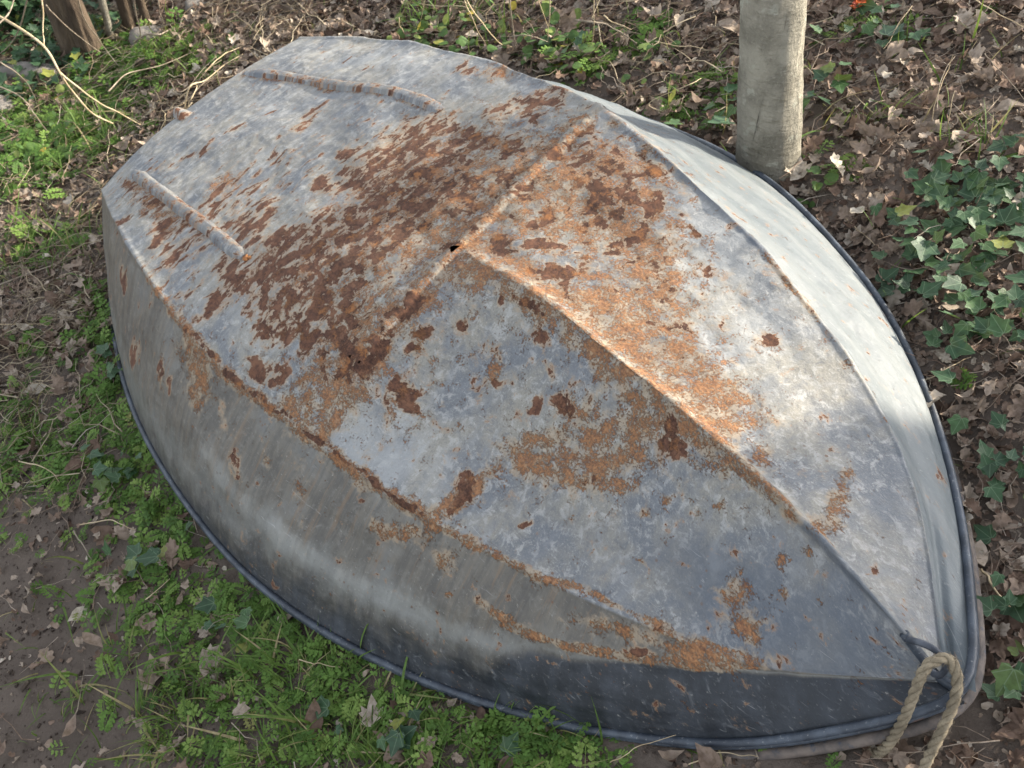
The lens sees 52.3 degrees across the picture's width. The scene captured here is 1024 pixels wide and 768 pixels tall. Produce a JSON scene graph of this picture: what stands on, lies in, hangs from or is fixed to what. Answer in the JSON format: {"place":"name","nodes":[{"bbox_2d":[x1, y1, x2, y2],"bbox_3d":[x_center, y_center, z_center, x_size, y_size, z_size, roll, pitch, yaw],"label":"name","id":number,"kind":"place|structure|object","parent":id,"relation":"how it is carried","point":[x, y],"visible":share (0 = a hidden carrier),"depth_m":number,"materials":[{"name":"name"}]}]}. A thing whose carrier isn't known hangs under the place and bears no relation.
{"place":"outdoors","nodes":[
{"label":"outdoors","id":0,"kind":"place"},
{"bbox_2d":[0,0,1023,767],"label":"ground","id":1,"kind":"structure","parent":0,"point":[58,572],"depth_m":1.85,"materials":[{"name":"brown soil"}]},
{"bbox_2d":[0,95,17,115],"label":"stone","id":2,"kind":"object","parent":1,"relation":"on","point":[4,104],"visible":0.45,"depth_m":3.15,"materials":[{"name":"grey stone"}]},
{"bbox_2d":[0,61,37,106],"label":"bare branch","id":3,"kind":"object","parent":1,"relation":"on","point":[21,77],"visible":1,"depth_m":2.88,"materials":[{"name":"beige wood"}]},
{"bbox_2d":[0,86,46,130],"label":"bare branch","id":4,"kind":"object","parent":1,"relation":"on","point":[26,103],"visible":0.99,"depth_m":2.93,"materials":[{"name":"beige wood"}]},
{"bbox_2d":[0,61,59,83],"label":"stone","id":5,"kind":"object","parent":1,"relation":"on","point":[28,66],"visible":0.45,"depth_m":3.23,"materials":[{"name":"grey stone"}]},
{"bbox_2d":[23,383,45,393],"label":"dead leaf","id":6,"kind":"object","parent":1,"relation":"on","point":[33,386],"visible":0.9,"depth_m":2.31,"materials":[{"name":"plant"}]},
{"bbox_2d":[18,460,58,480],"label":"dry stick","id":7,"kind":"object","parent":1,"relation":"on","point":[37,465],"visible":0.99,"depth_m":2.15,"materials":[{"name":"beige wood"}]},
{"bbox_2d":[0,0,90,43],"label":"shrub","id":8,"kind":"object","parent":1,"relation":"on","point":[18,5],"visible":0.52,"depth_m":3.45,"materials":[{"name":"green plant"}]},
{"bbox_2d":[0,245,102,284],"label":"dry stick","id":9,"kind":"object","parent":1,"relation":"on","point":[36,270],"visible":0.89,"depth_m":2.58,"materials":[{"name":"brown wood"}]},
{"bbox_2d":[0,16,112,123],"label":"bare branch","id":10,"kind":"object","parent":1,"relation":"on","point":[42,45],"visible":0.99,"depth_m":2.61,"materials":[{"name":"beige wood"}]},
{"bbox_2d":[0,0,13,22],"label":"bare branch","id":11,"kind":"object","parent":10,"relation":"attached to","point":[4,18],"visible":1,"depth_m":2.54,"materials":[{"name":"beige wood"}]},
{"bbox_2d":[0,0,27,53],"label":"bare branch","id":12,"kind":"object","parent":10,"relation":"attached to","point":[19,26],"visible":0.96,"depth_m":2.66,"materials":[{"name":"beige wood"}]},
{"bbox_2d":[41,0,44,47],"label":"bare branch","id":13,"kind":"object","parent":10,"relation":"attached to","point":[43,22],"visible":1,"depth_m":2.62,"materials":[{"name":"beige wood"}]},
{"bbox_2d":[61,72,140,124],"bbox_3d":[-1.073,-0.743,2.728,0.151,0.215,0.018,-28,53,-21],"label":"bare branch","id":14,"kind":"object","parent":10,"relation":"attached to","point":[70,81],"visible":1,"depth_m":2.71,"materials":[{"name":"beige wood"}]},
{"bbox_2d":[43,0,85,63],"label":"tree","id":15,"kind":"object","parent":1,"relation":"on","point":[64,38],"visible":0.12,"depth_m":3.19,"materials":[{"name":"brown plant"}]},
{"bbox_2d":[45,5,100,52],"bbox_3d":[-1.149,-0.922,2.732,0.020,0.425,0.539,-13,49,-10],"label":"bare branch","id":16,"kind":"object","parent":1,"relation":"on","point":[67,26],"visible":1,"depth_m":2.67,"materials":[{"name":"brown wood"}]},
{"bbox_2d":[67,606,87,621],"bbox_3d":[-0.779,0.414,1.880,0.023,0.012,0.047,31,56,26],"label":"dead leaf","id":17,"kind":"object","parent":1,"relation":"on","point":[76,610],"visible":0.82,"depth_m":1.88,"materials":[{"name":"beige plant"}]},
{"bbox_2d":[70,666,84,720],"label":"dry stick","id":18,"kind":"object","parent":1,"relation":"on","point":[80,695],"visible":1,"depth_m":1.73,"materials":[{"name":"wood"}]},
{"bbox_2d":[55,0,103,59],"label":"tree","id":19,"kind":"object","parent":1,"relation":"on","point":[72,16],"visible":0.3,"depth_m":3.17,"materials":[{"name":"brown plant"}]},
{"bbox_2d":[73,530,91,559],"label":"dry stick","id":20,"kind":"object","parent":1,"relation":"on","point":[81,543],"visible":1,"depth_m":1.96,"materials":[{"name":"brown wood"}]},
{"bbox_2d":[82,632,102,647],"bbox_3d":[-0.728,0.443,1.809,0.047,0.012,0.023,10,49,11],"label":"dead leaf","id":21,"kind":"object","parent":1,"relation":"on","point":[91,638],"visible":1,"depth_m":1.81,"materials":[{"name":"beige plant"}]},
{"bbox_2d":[78,0,117,64],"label":"bare branch","id":22,"kind":"object","parent":1,"relation":"on","point":[91,29],"visible":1,"depth_m":2.97,"materials":[{"name":"brown wood"}]},
{"bbox_2d":[98,0,115,41],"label":"sapling","id":23,"kind":"object","parent":1,"relation":"on","point":[105,15],"visible":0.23,"depth_m":3.25,"materials":[{"name":"beige plant"}]},
{"bbox_2d":[79,519,135,529],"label":"dry stick","id":24,"kind":"object","parent":1,"relation":"on","point":[105,520],"visible":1,"depth_m":1.98,"materials":[{"name":"beige wood"}]},
{"bbox_2d":[115,0,137,36],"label":"tree","id":25,"kind":"object","parent":1,"relation":"on","point":[127,14],"visible":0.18,"depth_m":3.27,"materials":[{"name":"brown plant"}]},
{"bbox_2d":[133,0,140,44],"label":"bare branch","id":26,"kind":"object","parent":1,"relation":"on","point":[137,19],"visible":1,"depth_m":2.74,"materials":[{"name":"brown wood"}]},
{"bbox_2d":[135,0,150,24],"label":"sapling","id":27,"kind":"object","parent":1,"relation":"on","point":[142,8],"visible":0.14,"depth_m":3.28,"materials":[{"name":"beige plant"}]},
{"bbox_2d":[128,25,164,45],"bbox_3d":[-1.125,-1.077,3.240,0.121,0.064,0.073,-2,48,0],"label":"stone","id":28,"kind":"object","parent":1,"relation":"on","point":[134,32],"visible":0.38,"depth_m":3.21,"materials":[{"name":"grey stone"}]},
{"bbox_2d":[134,30,167,42],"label":"dry stick","id":29,"kind":"object","parent":1,"relation":"on","point":[138,39],"visible":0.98,"depth_m":3.07,"materials":[{"name":"beige wood"}]},
{"bbox_2d":[108,51,194,91],"bbox_3d":[-1.014,-0.886,2.922,0.044,0.083,0.374,18,51,17],"label":"bare branch","id":30,"kind":"object","parent":1,"relation":"on","point":[144,69],"visible":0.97,"depth_m":2.90,"materials":[{"name":"beige wood"}]},
{"bbox_2d":[169,62,209,91],"bbox_3d":[-0.873,-0.848,2.894,0.147,0.037,0.121,-20,51,-15],"label":"dry stick","id":31,"kind":"object","parent":1,"relation":"on","point":[191,83],"visible":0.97,"depth_m":2.87,"materials":[{"name":"brown wood"}]},
{"bbox_2d":[185,0,214,12],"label":"stone","id":32,"kind":"object","parent":1,"relation":"on","point":[188,4],"visible":0.38,"depth_m":3.24,"materials":[{"name":"grey stone"}]},
{"bbox_2d":[179,60,234,104],"bbox_3d":[-0.829,-0.825,2.862,0.020,0.042,0.206,32,57,27],"label":"dry stick","id":33,"kind":"object","parent":1,"relation":"on","point":[202,84],"visible":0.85,"depth_m":2.84,"materials":[{"name":"beige wood"}]},
{"bbox_2d":[199,643,222,676],"bbox_3d":[-0.490,0.457,1.720,0.056,0.026,0.052,-2,48,0],"label":"dead leaf","id":34,"kind":"object","parent":1,"relation":"on","point":[212,662],"visible":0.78,"depth_m":1.73,"materials":[{"name":"beige plant"}]},
{"bbox_2d":[184,54,242,107],"bbox_3d":[-0.805,-0.832,2.850,0.042,0.086,0.238,28,55,24],"label":"dry stick","id":35,"kind":"object","parent":1,"relation":"on","point":[204,80],"visible":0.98,"depth_m":2.80,"materials":[{"name":"beige wood"}]},
{"bbox_2d":[205,43,247,71],"bbox_3d":[-0.791,-0.914,2.897,0.010,0.027,0.194,19,52,18],"label":"dry stick","id":36,"kind":"object","parent":1,"relation":"on","point":[220,57],"visible":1,"depth_m":2.86,"materials":[{"name":"beige wood"}]},
{"bbox_2d":[299,659,334,666],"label":"dry stick","id":37,"kind":"object","parent":1,"relation":"on","point":[316,663],"visible":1,"depth_m":1.62,"materials":[{"name":"beige wood"}]},
{"bbox_2d":[0,45,757,767],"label":"soil crumbs","id":38,"kind":"object","parent":1,"relation":"on","point":[26,683],"visible":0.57,"depth_m":1.85,"materials":[{"name":"brown soil"}]},
{"bbox_2d":[9,0,838,207],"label":"round leaved weeds","id":39,"kind":"object","parent":1,"relation":"on","point":[527,50],"visible":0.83,"depth_m":2.54,"materials":[{"name":"green plant"}]},
{"bbox_2d":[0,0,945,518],"bbox_3d":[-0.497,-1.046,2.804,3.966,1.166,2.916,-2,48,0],"label":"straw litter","id":40,"kind":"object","parent":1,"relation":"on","point":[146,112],"visible":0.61,"depth_m":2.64,"materials":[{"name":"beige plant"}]},
{"bbox_2d":[464,0,486,45],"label":"dry stick","id":41,"kind":"object","parent":1,"relation":"on","point":[473,20],"visible":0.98,"depth_m":2.37,"materials":[{"name":"beige wood"}]},
{"bbox_2d":[466,0,511,46],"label":"dry stick","id":42,"kind":"object","parent":1,"relation":"on","point":[484,25],"visible":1,"depth_m":2.37,"materials":[{"name":"beige wood"}]},
{"bbox_2d":[0,4,996,767],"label":"feathery weeds","id":43,"kind":"object","parent":1,"relation":"on","point":[152,512],"visible":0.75,"depth_m":1.89,"materials":[{"name":"green plant"}]},
{"bbox_2d":[0,0,1023,756],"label":"ivy","id":44,"kind":"object","parent":1,"relation":"on","point":[932,186],"visible":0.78,"depth_m":1.69,"materials":[{"name":"green plant"}]},
{"bbox_2d":[0,0,1023,767],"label":"grass","id":45,"kind":"structure","parent":1,"relation":"on","point":[368,746],"depth_m":1.68,"materials":[{"name":"green plant"}]},
{"bbox_2d":[158,0,162,35],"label":"bare branch","id":46,"kind":"object","parent":45,"relation":"on","point":[160,15],"visible":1,"depth_m":2.74,"materials":[{"name":"brown wood"}]},
{"bbox_2d":[509,0,514,53],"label":"dry stick","id":47,"kind":"object","parent":1,"relation":"on","point":[512,22],"visible":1,"depth_m":2.34,"materials":[{"name":"beige wood"}]},
{"bbox_2d":[0,0,1023,767],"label":"leaf litter","id":48,"kind":"object","parent":1,"relation":"on","point":[1002,640],"visible":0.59,"depth_m":1.99,"materials":[{"name":"brown plant"}]},
{"bbox_2d":[511,34,548,42],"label":"dry stick","id":49,"kind":"object","parent":1,"relation":"on","point":[528,35],"visible":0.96,"depth_m":2.40,"materials":[{"name":"beige wood"}]},
{"bbox_2d":[101,36,979,749],"bbox_3d":[-0.062,-0.133,1.812,1.217,0.352,1.961,-41,48,-11],"label":"upturned boat","id":50,"kind":"object","parent":1,"relation":"on","point":[625,422],"visible":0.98,"depth_m":1.55,"materials":[{"name":"metal"}]},
{"bbox_2d":[867,651,964,767],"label":"rope","id":51,"kind":"object","parent":50,"relation":"hanging from","point":[949,715],"visible":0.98,"depth_m":1.20,"materials":[{"name":"beige fabric"}]},
{"bbox_2d":[922,389,945,407],"bbox_3d":[0.607,0.022,1.527,0.074,0.022,0.044,-2,48,0],"label":"dead leaf","id":52,"kind":"object","parent":50,"relation":"on","point":[935,394],"visible":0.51,"depth_m":1.54,"materials":[{"name":"beige plant"}]},
{"bbox_2d":[574,19,636,43],"bbox_3d":[0.207,-0.809,2.372,0.172,0.032,0.032,28,55,24],"label":"dry stick","id":53,"kind":"object","parent":1,"relation":"on","point":[576,20],"visible":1,"depth_m":2.37,"materials":[{"name":"beige wood"}]},
{"bbox_2d":[610,735,674,762],"bbox_3d":[0.170,0.477,1.360,0.082,0.070,0.008,-2,48,0],"label":"dry stick","id":54,"kind":"object","parent":1,"relation":"on","point":[638,746],"visible":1,"depth_m":1.36,"materials":[{"name":"beige wood"}]},
{"bbox_2d":[648,78,700,113],"bbox_3d":[0.345,-0.602,2.168,0.115,0.066,0.037,-13,49,-9],"label":"dry stick","id":55,"kind":"object","parent":1,"relation":"on","point":[665,94],"visible":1,"depth_m":2.17,"materials":[{"name":"beige wood"}]},
{"bbox_2d":[655,41,698,47],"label":"dry stick","id":56,"kind":"object","parent":1,"relation":"on","point":[675,45],"visible":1,"depth_m":2.27,"materials":[{"name":"brown wood"}]},
{"bbox_2d":[688,752,757,764],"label":"dry stick","id":57,"kind":"object","parent":1,"relation":"on","point":[723,752],"visible":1,"depth_m":1.33,"materials":[{"name":"beige wood"}]},
{"bbox_2d":[735,0,806,186],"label":"post","id":58,"kind":"object","parent":1,"relation":"on","point":[770,91],"visible":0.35,"depth_m":1.80,"materials":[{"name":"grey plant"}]},
{"bbox_2d":[830,153,844,176],"bbox_3d":[0.581,-0.391,1.861,0.027,0.026,0.042,-2,48,0],"label":"dead leaf","id":59,"kind":"object","parent":1,"relation":"on","point":[835,160],"visible":1,"depth_m":1.86,"materials":[{"name":"beige plant"}]},
{"bbox_2d":[717,412,985,759],"bbox_3d":[0.023,-0.011,1.890,1.130,0.179,1.840,-41,48,-11],"label":"nested boat","id":60,"kind":"object","parent":1,"relation":"on","point":[919,727],"visible":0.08,"depth_m":1.29,"materials":[{"name":"grey metal"}]},
{"bbox_2d":[964,507,973,533],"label":"dead leaf","id":61,"kind":"object","parent":60,"relation":"on","point":[969,516],"visible":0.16,"depth_m":1.40,"materials":[{"name":"beige plant"}]},
{"bbox_2d":[850,206,864,212],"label":"dead leaf","id":62,"kind":"object","parent":1,"relation":"on","point":[860,209],"visible":1,"depth_m":1.80,"materials":[{"name":"beige plant"}]},
{"bbox_2d":[850,0,865,17],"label":"red seedling","id":63,"kind":"object","parent":1,"relation":"on","point":[854,4],"visible":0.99,"depth_m":2.14,"materials":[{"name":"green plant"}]},
{"bbox_2d":[931,56,952,120],"bbox_3d":[0.761,-0.520,1.853,0.005,0.109,0.066,20,52,18],"label":"dry stick","id":64,"kind":"object","parent":1,"relation":"on","point":[939,90],"visible":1,"depth_m":1.84,"materials":[{"name":"brown wood"}]},
{"bbox_2d":[937,58,953,108],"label":"dry stick","id":65,"kind":"object","parent":1,"relation":"on","point":[939,85],"visible":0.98,"depth_m":1.85,"materials":[{"name":"beige wood"}]},
{"bbox_2d":[925,357,970,380],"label":"dry stick","id":66,"kind":"object","parent":1,"relation":"on","point":[946,368],"visible":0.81,"depth_m":1.56,"materials":[{"name":"brown wood"}]},
{"bbox_2d":[945,91,954,133],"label":"dry stick","id":67,"kind":"object","parent":1,"relation":"on","point":[949,113],"visible":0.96,"depth_m":1.81,"materials":[{"name":"beige wood"}]},
{"bbox_2d":[980,569,1010,606],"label":"dry stick","id":68,"kind":"object","parent":1,"relation":"on","point":[988,576],"visible":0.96,"depth_m":1.34,"materials":[{"name":"beige wood"}]},
{"bbox_2d":[975,0,1023,27],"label":"dry stick","id":69,"kind":"object","parent":1,"relation":"on","point":[998,13],"visible":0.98,"depth_m":1.95,"materials":[{"name":"beige wood"}]},
{"bbox_2d":[984,53,1023,98],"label":"dry stick","id":70,"kind":"object","parent":1,"relation":"on","point":[1002,73],"visible":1,"depth_m":1.85,"materials":[{"name":"wood"}]}
]}

